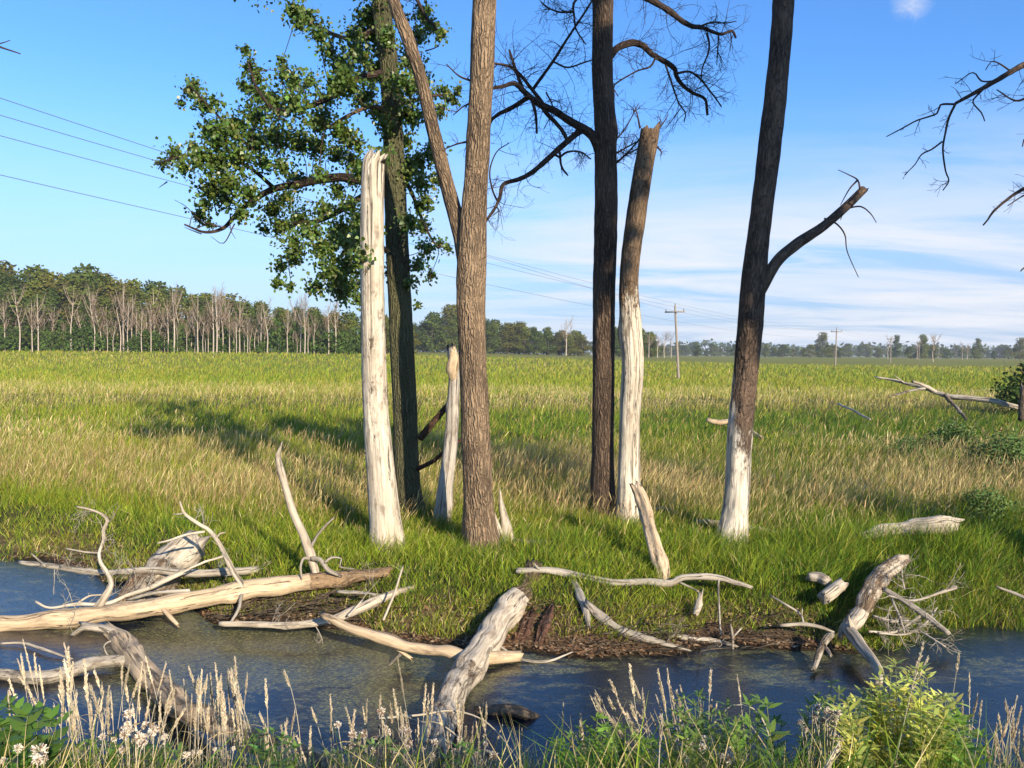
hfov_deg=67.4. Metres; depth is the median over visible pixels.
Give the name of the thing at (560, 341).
deciduous tree
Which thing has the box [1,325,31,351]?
woodland bush
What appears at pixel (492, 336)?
deciduous tree
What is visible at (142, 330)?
dead tree
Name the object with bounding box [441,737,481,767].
leafy weed
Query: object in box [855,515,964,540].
fallen log
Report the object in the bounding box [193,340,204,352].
woodland bush
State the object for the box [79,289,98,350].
dead tree
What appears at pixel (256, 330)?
dead tree
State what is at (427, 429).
leaning branch
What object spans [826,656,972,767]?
leafy shrub
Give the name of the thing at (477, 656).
fallen log
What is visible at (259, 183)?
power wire
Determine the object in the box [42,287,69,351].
deciduous tree
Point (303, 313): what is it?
dead tree
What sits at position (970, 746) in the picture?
leafy weed
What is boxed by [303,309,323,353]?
deciduous tree
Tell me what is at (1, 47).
overhanging tree
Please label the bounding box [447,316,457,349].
deciduous tree
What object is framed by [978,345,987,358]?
deciduous tree
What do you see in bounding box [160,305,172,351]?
dead tree
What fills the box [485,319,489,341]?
deciduous tree
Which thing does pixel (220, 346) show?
woodland bush
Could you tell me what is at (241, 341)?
woodland bush
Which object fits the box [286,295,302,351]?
dead tree
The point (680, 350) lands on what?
deciduous tree
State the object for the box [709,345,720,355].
deciduous tree
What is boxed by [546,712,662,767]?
leafy weed
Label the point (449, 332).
deciduous tree
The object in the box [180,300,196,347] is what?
deciduous tree
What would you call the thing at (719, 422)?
fallen branch
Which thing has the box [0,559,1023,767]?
water
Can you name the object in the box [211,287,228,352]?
dead tree
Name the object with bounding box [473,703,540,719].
sunken log
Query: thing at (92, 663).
sunken log
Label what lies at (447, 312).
deciduous tree
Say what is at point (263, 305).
dead tree
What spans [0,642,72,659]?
driftwood
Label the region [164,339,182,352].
woodland bush
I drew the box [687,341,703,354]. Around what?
deciduous tree
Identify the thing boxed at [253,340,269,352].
woodland bush
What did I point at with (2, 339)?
woodland bush
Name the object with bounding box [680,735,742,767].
fluffy weed
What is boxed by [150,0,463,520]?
leafy tree
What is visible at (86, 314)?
deciduous tree
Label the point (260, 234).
power wire
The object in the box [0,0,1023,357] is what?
sky
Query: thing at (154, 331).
woodland bush
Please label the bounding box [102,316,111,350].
dead tree
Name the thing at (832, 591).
cut log
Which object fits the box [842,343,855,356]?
deciduous tree
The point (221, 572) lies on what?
driftwood
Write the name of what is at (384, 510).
dead snag
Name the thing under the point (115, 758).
leafy weed
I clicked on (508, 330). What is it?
deciduous tree
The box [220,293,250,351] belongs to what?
deciduous tree
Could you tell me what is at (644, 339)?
deciduous tree
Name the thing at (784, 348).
deciduous tree
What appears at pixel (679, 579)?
branch
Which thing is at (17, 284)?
deciduous tree
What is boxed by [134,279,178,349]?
deciduous tree
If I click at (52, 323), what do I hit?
dead tree
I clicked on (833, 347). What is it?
deciduous tree
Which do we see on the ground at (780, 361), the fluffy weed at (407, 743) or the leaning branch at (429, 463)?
the fluffy weed at (407, 743)
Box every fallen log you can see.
[0,566,392,631]
[70,621,351,767]
[318,558,575,767]
[693,519,781,532]
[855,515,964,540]
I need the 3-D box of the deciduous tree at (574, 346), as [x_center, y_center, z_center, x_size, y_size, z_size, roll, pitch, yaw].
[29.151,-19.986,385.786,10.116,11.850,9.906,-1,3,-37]
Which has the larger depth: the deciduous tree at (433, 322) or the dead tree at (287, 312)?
the deciduous tree at (433, 322)
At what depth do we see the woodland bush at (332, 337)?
187.87 m
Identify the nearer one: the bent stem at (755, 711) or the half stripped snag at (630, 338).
the bent stem at (755, 711)
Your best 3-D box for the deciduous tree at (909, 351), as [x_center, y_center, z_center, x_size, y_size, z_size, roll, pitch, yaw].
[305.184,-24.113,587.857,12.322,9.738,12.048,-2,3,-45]
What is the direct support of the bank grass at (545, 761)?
on the ground at (780, 361)
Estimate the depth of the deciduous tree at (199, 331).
196.80 m
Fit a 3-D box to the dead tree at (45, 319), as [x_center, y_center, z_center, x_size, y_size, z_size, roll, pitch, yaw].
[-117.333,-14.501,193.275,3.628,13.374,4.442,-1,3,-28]
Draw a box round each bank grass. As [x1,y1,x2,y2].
[0,481,1023,650]
[0,691,1023,767]
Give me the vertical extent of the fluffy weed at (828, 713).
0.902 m
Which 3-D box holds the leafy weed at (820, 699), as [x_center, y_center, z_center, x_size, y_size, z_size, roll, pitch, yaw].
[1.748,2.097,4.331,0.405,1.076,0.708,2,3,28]
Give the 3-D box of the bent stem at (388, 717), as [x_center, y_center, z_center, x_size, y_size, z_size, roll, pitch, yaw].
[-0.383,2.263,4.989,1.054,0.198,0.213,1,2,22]
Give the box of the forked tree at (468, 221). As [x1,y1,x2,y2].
[388,0,501,551]
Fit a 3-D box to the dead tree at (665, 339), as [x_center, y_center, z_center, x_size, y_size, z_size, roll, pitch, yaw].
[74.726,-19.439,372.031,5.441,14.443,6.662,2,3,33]
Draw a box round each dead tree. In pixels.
[0,296,11,351]
[6,285,29,350]
[25,298,41,351]
[27,293,49,350]
[40,305,51,349]
[47,308,58,337]
[63,280,82,348]
[72,309,85,347]
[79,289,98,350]
[81,283,98,351]
[87,305,105,351]
[100,304,113,351]
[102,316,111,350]
[108,291,129,350]
[110,318,118,350]
[112,280,136,351]
[119,303,133,351]
[125,294,139,351]
[131,311,141,338]
[135,301,155,348]
[135,311,148,350]
[145,286,161,334]
[146,306,158,352]
[154,305,170,351]
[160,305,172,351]
[163,284,183,352]
[165,286,187,348]
[175,322,180,350]
[183,320,190,352]
[184,305,196,346]
[186,309,196,351]
[189,292,207,351]
[198,313,207,352]
[201,287,219,352]
[202,314,214,351]
[205,281,225,352]
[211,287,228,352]
[214,288,229,352]
[218,291,234,342]
[223,308,237,352]
[229,310,241,352]
[231,298,249,351]
[236,316,247,351]
[241,316,251,350]
[252,315,260,352]
[255,308,269,350]
[257,297,276,353]
[260,317,266,349]
[282,307,293,352]
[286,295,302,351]
[290,291,307,351]
[294,296,310,353]
[305,316,312,353]
[309,317,320,353]
[321,296,334,353]
[326,299,339,352]
[441,0,749,522]
[560,317,572,355]
[646,332,653,357]
[655,332,662,357]
[661,330,671,357]
[666,333,674,356]
[885,335,892,358]
[914,338,923,353]
[929,335,939,361]
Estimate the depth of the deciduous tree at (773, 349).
706.35 m
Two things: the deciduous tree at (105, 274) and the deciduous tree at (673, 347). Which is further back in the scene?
the deciduous tree at (673, 347)
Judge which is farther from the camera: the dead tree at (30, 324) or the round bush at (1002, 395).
the dead tree at (30, 324)
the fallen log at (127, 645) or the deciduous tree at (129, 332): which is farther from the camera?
the deciduous tree at (129, 332)
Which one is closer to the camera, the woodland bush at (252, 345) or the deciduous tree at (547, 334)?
the woodland bush at (252, 345)
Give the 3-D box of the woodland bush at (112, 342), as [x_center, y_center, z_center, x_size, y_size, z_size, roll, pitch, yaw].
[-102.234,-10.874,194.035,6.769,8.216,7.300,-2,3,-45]
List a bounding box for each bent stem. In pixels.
[375,710,520,767]
[394,710,475,766]
[722,704,776,765]
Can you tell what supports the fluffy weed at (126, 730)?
on the ground at (780, 361)
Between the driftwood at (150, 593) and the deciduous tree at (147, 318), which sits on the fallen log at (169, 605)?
the driftwood at (150, 593)
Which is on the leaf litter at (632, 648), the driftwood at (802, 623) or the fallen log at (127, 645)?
the driftwood at (802, 623)
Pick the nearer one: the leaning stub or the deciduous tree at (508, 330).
the leaning stub
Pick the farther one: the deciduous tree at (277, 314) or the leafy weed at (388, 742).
the deciduous tree at (277, 314)
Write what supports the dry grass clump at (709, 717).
on the ground at (780, 361)
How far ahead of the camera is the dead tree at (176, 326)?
188.84 m
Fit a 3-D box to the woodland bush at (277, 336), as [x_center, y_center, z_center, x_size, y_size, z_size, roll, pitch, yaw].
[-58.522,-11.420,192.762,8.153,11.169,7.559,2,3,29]
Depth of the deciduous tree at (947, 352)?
637.18 m
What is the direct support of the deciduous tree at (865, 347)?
on the ground at (780, 361)
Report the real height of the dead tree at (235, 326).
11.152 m
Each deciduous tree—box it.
[0,260,19,294]
[0,270,14,325]
[0,289,31,347]
[0,291,13,325]
[5,274,33,349]
[12,279,47,349]
[17,264,45,280]
[19,293,67,351]
[32,268,54,322]
[32,272,76,349]
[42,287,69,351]
[56,274,75,350]
[58,275,91,350]
[64,263,101,350]
[69,273,120,351]
[74,299,100,347]
[77,279,136,349]
[88,296,126,350]
[89,270,117,351]
[117,302,140,350]
[118,283,140,350]
[118,288,149,348]
[120,278,145,350]
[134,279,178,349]
[137,303,169,349]
[138,289,171,351]
[153,299,185,351]
[155,307,178,352]
[169,284,192,324]
[179,293,198,351]
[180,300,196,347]
[183,311,215,351]
[187,297,215,351]
[193,293,216,351]
[198,312,220,350]
[210,302,241,351]
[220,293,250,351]
[221,316,240,350]
[230,300,257,350]
[243,301,274,352]
[250,313,266,348]
[268,307,285,349]
[275,308,301,351]
[291,308,307,353]
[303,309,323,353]
[304,307,322,352]
[309,316,333,351]
[329,310,348,352]
[341,311,360,353]
[342,319,358,352]
[385,325,389,354]
[413,327,421,354]
[414,325,421,351]
[417,321,428,351]
[419,311,448,351]
[434,304,457,351]
[437,304,456,351]
[438,318,458,350]
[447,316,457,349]
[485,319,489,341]
[485,323,501,353]
[487,323,500,353]
[488,319,502,352]
[496,322,519,353]
[506,321,530,353]
[514,327,533,354]
[527,331,546,354]
[529,326,536,350]
[541,326,555,354]
[541,330,556,354]
[553,330,571,355]
[553,333,564,354]
[559,333,580,355]
[563,334,575,355]
[571,330,580,355]
[573,334,592,355]
[615,327,620,354]
[615,329,620,354]
[642,334,650,356]
[643,334,654,357]
[645,331,660,356]
[649,333,660,357]
[658,345,665,356]
[663,347,672,355]
[672,342,682,355]
[673,347,684,355]
[679,345,691,355]
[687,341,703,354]
[692,345,701,356]
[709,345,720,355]
[723,346,733,355]
[729,344,734,356]
[761,343,769,356]
[765,347,777,356]
[773,344,792,356]
[789,348,797,356]
[802,344,816,357]
[813,332,828,357]
[815,346,824,357]
[821,344,834,357]
[826,344,839,357]
[836,348,844,357]
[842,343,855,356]
[856,345,864,356]
[862,344,874,356]
[865,348,871,357]
[871,347,885,357]
[874,349,883,357]
[885,348,894,357]
[891,334,901,357]
[903,346,915,358]
[913,347,928,358]
[914,334,929,358]
[927,345,943,358]
[938,347,945,357]
[941,349,952,358]
[951,345,962,357]
[957,348,970,358]
[968,347,980,358]
[970,338,985,356]
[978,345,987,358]
[991,345,1002,357]
[991,351,996,358]
[1000,344,1008,358]
[1001,347,1014,358]
[1011,337,1023,358]
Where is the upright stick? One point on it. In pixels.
(312, 558)
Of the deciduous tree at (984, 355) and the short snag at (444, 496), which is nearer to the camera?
the short snag at (444, 496)
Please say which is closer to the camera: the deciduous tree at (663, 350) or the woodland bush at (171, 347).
the woodland bush at (171, 347)
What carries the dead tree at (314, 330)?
on the ground at (780, 361)
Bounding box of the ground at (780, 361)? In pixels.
[0,349,1023,658]
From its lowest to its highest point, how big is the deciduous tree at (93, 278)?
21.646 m
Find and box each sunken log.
[0,654,124,684]
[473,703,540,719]
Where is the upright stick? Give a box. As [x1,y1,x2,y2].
[275,441,354,578]
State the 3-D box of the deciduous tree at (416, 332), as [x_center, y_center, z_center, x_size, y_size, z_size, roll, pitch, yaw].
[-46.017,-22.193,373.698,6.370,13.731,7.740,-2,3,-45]
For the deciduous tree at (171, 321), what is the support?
on the ground at (780, 361)
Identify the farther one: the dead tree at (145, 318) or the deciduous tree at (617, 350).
the deciduous tree at (617, 350)
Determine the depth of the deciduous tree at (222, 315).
204.05 m
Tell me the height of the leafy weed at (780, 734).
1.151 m
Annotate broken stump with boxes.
[114,530,210,602]
[1017,382,1023,421]
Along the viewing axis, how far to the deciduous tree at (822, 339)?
637.77 m
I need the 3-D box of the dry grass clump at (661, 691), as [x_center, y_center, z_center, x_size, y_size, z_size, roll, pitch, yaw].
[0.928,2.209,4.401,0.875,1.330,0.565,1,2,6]
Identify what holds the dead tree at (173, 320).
on the ground at (780, 361)
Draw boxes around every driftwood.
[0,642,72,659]
[18,549,268,590]
[35,557,190,633]
[65,496,125,606]
[126,589,190,600]
[157,501,243,587]
[219,562,413,643]
[582,599,690,651]
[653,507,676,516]
[655,628,738,646]
[693,588,703,616]
[730,624,741,649]
[769,594,834,632]
[810,631,834,671]
[837,554,910,686]
[996,586,1023,598]
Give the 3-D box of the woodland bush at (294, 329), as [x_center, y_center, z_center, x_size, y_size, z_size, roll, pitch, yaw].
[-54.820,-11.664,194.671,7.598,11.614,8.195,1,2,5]
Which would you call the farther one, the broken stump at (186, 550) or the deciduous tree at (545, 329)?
the deciduous tree at (545, 329)
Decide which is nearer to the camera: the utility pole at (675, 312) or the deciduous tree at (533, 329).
the utility pole at (675, 312)
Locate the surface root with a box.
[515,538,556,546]
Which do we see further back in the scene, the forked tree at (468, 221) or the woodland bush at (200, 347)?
the woodland bush at (200, 347)
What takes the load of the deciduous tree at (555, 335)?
on the ground at (780, 361)
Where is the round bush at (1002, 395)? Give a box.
[989,349,1023,414]
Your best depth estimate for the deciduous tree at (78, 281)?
206.01 m
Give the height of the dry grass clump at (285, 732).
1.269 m
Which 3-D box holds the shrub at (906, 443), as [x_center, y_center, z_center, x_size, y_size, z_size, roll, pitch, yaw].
[12.066,1.947,23.370,1.465,1.271,1.403,2,3,31]
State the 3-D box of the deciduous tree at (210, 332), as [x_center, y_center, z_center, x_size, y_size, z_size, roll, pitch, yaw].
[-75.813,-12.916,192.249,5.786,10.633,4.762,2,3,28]
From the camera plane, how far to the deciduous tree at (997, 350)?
964.58 m
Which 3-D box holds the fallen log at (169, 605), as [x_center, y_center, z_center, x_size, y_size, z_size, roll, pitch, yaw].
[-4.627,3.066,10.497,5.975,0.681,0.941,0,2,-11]
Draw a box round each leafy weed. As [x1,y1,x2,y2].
[0,694,74,767]
[56,732,186,767]
[245,726,303,767]
[321,732,422,767]
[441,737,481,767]
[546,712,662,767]
[654,687,748,767]
[716,694,791,767]
[789,679,857,767]
[913,706,994,767]
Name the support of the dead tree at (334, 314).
on the ground at (780, 361)
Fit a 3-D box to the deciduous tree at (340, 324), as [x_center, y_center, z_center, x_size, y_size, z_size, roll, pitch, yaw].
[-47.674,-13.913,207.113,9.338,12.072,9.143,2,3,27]
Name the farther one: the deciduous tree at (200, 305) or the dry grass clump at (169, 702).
the deciduous tree at (200, 305)
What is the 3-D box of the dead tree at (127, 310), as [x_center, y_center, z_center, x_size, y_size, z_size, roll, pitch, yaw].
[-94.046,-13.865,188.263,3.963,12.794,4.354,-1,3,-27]
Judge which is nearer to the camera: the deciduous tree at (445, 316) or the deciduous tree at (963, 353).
the deciduous tree at (445, 316)
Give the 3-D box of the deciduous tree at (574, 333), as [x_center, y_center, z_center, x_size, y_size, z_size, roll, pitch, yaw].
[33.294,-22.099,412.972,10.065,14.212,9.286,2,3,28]
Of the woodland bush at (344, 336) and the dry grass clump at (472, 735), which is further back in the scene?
the woodland bush at (344, 336)
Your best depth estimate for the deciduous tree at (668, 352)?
937.14 m
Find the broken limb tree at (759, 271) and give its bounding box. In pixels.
[717,0,876,546]
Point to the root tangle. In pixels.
(909, 602)
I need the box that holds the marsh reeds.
[0,349,1022,400]
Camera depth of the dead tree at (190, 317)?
195.10 m
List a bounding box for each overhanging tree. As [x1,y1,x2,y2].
[0,40,20,53]
[886,46,1023,271]
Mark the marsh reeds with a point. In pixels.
(953, 385)
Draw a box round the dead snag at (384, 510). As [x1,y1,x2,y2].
[360,149,406,551]
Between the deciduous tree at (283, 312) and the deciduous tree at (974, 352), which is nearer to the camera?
the deciduous tree at (283, 312)
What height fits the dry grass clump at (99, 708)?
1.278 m
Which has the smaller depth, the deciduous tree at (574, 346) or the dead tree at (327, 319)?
the dead tree at (327, 319)
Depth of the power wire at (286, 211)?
35.30 m
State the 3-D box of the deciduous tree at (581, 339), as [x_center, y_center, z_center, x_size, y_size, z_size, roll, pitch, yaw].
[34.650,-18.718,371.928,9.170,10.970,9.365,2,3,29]
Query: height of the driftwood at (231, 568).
1.386 m
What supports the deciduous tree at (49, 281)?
on the ground at (780, 361)
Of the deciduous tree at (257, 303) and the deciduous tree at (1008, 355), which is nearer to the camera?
the deciduous tree at (257, 303)
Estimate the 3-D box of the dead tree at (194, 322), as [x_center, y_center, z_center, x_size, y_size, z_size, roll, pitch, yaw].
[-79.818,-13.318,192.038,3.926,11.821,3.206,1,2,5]
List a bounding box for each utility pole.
[665,303,684,378]
[831,327,841,366]
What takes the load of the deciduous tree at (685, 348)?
on the ground at (780, 361)
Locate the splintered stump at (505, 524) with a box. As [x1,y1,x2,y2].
[494,489,514,545]
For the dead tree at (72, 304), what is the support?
on the ground at (780, 361)
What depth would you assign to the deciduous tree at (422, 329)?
371.88 m
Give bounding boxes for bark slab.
[512,607,537,644]
[532,599,554,649]
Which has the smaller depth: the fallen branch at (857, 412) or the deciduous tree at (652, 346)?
the fallen branch at (857, 412)
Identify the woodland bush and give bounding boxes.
[0,325,16,350]
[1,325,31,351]
[34,327,58,351]
[54,327,69,351]
[59,321,92,351]
[71,317,104,351]
[96,325,119,351]
[109,334,126,351]
[122,334,145,352]
[132,327,166,352]
[143,328,166,352]
[161,320,194,352]
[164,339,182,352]
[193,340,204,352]
[205,334,228,352]
[214,322,242,352]
[233,333,246,352]
[243,330,269,352]
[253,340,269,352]
[266,316,293,353]
[281,315,310,353]
[293,339,307,353]
[302,325,332,353]
[316,328,349,353]
[330,328,354,354]
[346,326,360,353]
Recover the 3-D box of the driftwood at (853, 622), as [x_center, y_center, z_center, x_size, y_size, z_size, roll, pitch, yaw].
[4.737,2.918,10.094,0.640,0.733,3.552,2,3,32]
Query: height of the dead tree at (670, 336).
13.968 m
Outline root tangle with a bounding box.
[868,551,971,655]
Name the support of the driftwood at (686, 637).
on the ground at (780, 361)
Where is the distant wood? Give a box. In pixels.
[58,338,1023,357]
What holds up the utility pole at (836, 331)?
on the ground at (780, 361)
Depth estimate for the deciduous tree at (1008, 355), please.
635.83 m
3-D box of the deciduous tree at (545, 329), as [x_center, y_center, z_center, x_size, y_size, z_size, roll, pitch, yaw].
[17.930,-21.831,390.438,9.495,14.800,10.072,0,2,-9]
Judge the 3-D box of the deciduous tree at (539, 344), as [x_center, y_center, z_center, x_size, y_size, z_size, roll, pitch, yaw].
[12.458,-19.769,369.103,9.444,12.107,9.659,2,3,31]
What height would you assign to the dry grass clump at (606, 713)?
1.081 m
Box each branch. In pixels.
[416,439,460,470]
[417,404,445,440]
[515,563,752,636]
[706,418,762,438]
[837,403,870,419]
[873,375,1017,419]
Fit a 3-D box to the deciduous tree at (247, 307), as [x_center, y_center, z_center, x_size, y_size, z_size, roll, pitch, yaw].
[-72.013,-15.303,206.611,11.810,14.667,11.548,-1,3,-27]
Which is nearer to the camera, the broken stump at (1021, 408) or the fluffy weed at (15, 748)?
the fluffy weed at (15, 748)
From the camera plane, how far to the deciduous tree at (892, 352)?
735.53 m
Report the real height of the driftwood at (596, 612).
0.697 m
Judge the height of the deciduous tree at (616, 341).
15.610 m
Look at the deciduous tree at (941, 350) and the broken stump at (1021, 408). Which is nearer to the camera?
the broken stump at (1021, 408)
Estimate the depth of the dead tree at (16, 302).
187.63 m
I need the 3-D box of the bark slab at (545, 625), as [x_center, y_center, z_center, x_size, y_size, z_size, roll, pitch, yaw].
[0.404,3.253,9.960,0.196,0.628,1.110,1,2,15]
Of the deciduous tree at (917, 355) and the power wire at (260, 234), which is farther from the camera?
the deciduous tree at (917, 355)
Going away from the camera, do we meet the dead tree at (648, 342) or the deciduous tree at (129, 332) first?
the deciduous tree at (129, 332)
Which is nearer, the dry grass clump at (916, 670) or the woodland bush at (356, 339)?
the dry grass clump at (916, 670)
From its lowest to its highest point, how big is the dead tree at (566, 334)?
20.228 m
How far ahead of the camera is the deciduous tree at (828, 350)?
564.69 m
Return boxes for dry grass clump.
[7,640,98,763]
[58,646,139,767]
[78,656,178,767]
[163,656,279,767]
[219,669,335,767]
[317,656,414,767]
[415,683,480,767]
[462,701,532,767]
[561,669,769,766]
[590,679,666,767]
[605,663,707,767]
[658,713,663,767]
[823,740,840,767]
[889,641,928,767]
[948,652,982,767]
[984,695,1023,767]
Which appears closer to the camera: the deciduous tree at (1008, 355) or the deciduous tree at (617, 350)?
the deciduous tree at (617, 350)
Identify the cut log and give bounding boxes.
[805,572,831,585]
[817,578,848,603]
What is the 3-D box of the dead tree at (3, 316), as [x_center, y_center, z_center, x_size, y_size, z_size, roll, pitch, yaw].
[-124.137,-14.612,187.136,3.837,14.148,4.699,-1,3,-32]
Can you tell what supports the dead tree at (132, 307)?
on the ground at (780, 361)
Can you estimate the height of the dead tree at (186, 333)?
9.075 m
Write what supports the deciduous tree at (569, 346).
on the ground at (780, 361)
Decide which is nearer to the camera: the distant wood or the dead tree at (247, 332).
the dead tree at (247, 332)
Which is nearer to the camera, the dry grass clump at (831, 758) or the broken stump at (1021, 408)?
the dry grass clump at (831, 758)
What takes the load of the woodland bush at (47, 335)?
on the ground at (780, 361)
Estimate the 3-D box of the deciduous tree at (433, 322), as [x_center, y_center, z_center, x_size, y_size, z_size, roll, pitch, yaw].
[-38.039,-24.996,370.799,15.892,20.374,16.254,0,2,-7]
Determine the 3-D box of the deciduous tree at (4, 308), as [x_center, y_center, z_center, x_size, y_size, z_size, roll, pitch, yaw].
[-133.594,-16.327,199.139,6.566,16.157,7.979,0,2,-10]
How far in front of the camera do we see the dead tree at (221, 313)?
191.93 m
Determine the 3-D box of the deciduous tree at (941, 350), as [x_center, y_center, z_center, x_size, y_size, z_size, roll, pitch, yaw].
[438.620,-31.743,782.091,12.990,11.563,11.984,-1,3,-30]
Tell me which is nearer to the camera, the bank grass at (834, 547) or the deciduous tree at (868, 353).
the bank grass at (834, 547)
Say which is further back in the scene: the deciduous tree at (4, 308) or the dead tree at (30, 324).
the deciduous tree at (4, 308)
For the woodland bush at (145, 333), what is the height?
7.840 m
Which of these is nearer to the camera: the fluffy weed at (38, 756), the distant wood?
the fluffy weed at (38, 756)
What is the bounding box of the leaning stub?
[629,481,671,589]
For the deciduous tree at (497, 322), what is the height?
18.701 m
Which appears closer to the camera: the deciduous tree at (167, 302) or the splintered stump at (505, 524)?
the splintered stump at (505, 524)
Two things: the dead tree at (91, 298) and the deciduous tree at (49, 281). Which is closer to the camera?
the dead tree at (91, 298)
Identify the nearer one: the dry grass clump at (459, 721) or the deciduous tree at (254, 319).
the dry grass clump at (459, 721)
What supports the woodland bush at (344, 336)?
on the ground at (780, 361)
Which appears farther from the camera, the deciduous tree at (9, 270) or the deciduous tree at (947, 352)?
the deciduous tree at (947, 352)
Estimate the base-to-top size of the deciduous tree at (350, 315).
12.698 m
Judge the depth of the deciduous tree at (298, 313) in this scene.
197.65 m
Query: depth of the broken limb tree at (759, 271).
12.85 m
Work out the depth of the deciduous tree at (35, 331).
192.31 m
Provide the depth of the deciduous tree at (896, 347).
618.49 m
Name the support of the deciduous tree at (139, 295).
on the ground at (780, 361)
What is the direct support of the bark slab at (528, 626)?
on the ground at (780, 361)
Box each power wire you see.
[0,98,924,344]
[0,115,918,340]
[0,135,929,344]
[1,175,890,342]
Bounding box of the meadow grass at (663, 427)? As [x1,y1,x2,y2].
[0,384,1023,546]
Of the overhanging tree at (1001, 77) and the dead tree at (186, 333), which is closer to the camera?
the overhanging tree at (1001, 77)
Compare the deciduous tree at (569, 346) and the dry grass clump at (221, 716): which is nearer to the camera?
the dry grass clump at (221, 716)
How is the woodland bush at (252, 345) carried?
on the ground at (780, 361)
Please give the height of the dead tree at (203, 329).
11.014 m
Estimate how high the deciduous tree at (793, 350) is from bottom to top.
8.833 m
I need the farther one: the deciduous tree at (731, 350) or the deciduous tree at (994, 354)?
the deciduous tree at (731, 350)
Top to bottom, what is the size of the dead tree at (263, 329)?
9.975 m
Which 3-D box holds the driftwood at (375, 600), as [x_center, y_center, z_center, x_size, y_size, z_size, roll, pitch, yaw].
[-2.384,2.975,10.262,2.722,1.115,1.168,-1,3,-32]
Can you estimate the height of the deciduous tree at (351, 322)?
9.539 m
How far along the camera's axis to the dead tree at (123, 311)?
189.45 m
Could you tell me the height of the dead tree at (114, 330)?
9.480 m
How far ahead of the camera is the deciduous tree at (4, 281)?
205.90 m
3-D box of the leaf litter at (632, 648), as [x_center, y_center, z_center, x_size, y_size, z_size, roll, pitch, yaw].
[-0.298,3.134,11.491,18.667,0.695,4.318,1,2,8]
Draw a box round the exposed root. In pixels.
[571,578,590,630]
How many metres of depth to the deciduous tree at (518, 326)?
375.21 m
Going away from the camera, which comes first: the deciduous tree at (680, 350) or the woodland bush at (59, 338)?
the woodland bush at (59, 338)
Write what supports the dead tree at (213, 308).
on the ground at (780, 361)
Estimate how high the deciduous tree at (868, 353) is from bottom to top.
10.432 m
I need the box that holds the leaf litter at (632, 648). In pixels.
[8,528,1023,659]
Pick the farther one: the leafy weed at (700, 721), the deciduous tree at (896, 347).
the deciduous tree at (896, 347)
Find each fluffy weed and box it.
[0,744,22,767]
[28,743,48,767]
[98,708,159,767]
[161,733,236,767]
[334,706,446,767]
[392,736,497,767]
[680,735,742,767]
[797,704,843,767]
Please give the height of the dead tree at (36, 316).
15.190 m
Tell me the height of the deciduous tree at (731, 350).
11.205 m
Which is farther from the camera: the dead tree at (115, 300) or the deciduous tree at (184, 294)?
the deciduous tree at (184, 294)
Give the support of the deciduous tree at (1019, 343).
on the ground at (780, 361)
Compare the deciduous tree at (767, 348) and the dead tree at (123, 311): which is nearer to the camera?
the dead tree at (123, 311)
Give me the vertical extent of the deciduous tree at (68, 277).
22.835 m
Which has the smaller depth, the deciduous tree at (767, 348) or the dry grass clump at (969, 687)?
the dry grass clump at (969, 687)
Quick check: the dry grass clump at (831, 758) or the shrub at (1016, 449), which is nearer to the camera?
the dry grass clump at (831, 758)
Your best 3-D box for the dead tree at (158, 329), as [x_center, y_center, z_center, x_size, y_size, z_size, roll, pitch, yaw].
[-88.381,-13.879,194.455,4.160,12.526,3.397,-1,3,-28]
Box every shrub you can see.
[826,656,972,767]
[883,430,934,463]
[919,406,997,459]
[944,476,1023,526]
[952,412,1023,482]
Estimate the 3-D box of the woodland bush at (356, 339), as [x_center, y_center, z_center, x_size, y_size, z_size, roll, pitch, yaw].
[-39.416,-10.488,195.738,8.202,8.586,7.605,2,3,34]
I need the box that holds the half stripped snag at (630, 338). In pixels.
[612,101,667,521]
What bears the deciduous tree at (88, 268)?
on the ground at (780, 361)
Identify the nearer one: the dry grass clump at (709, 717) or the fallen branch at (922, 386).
the dry grass clump at (709, 717)
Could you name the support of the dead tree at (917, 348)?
on the ground at (780, 361)
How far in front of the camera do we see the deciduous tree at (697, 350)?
559.96 m
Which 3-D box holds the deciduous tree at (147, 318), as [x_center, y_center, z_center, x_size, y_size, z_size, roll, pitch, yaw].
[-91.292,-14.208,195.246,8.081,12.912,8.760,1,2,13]
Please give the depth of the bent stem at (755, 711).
4.42 m
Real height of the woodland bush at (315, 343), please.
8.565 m
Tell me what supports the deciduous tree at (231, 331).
on the ground at (780, 361)
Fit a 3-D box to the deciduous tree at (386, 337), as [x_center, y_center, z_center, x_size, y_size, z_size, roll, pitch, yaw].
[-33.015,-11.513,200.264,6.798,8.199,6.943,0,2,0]
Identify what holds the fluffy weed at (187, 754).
on the ground at (780, 361)
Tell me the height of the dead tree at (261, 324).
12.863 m
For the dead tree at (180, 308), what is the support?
on the ground at (780, 361)
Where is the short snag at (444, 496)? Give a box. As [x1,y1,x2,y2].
[433,342,459,525]
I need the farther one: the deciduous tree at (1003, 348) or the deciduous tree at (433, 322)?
the deciduous tree at (1003, 348)
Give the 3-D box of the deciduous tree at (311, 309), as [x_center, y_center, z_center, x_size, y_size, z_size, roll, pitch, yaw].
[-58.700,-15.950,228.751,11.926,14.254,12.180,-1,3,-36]

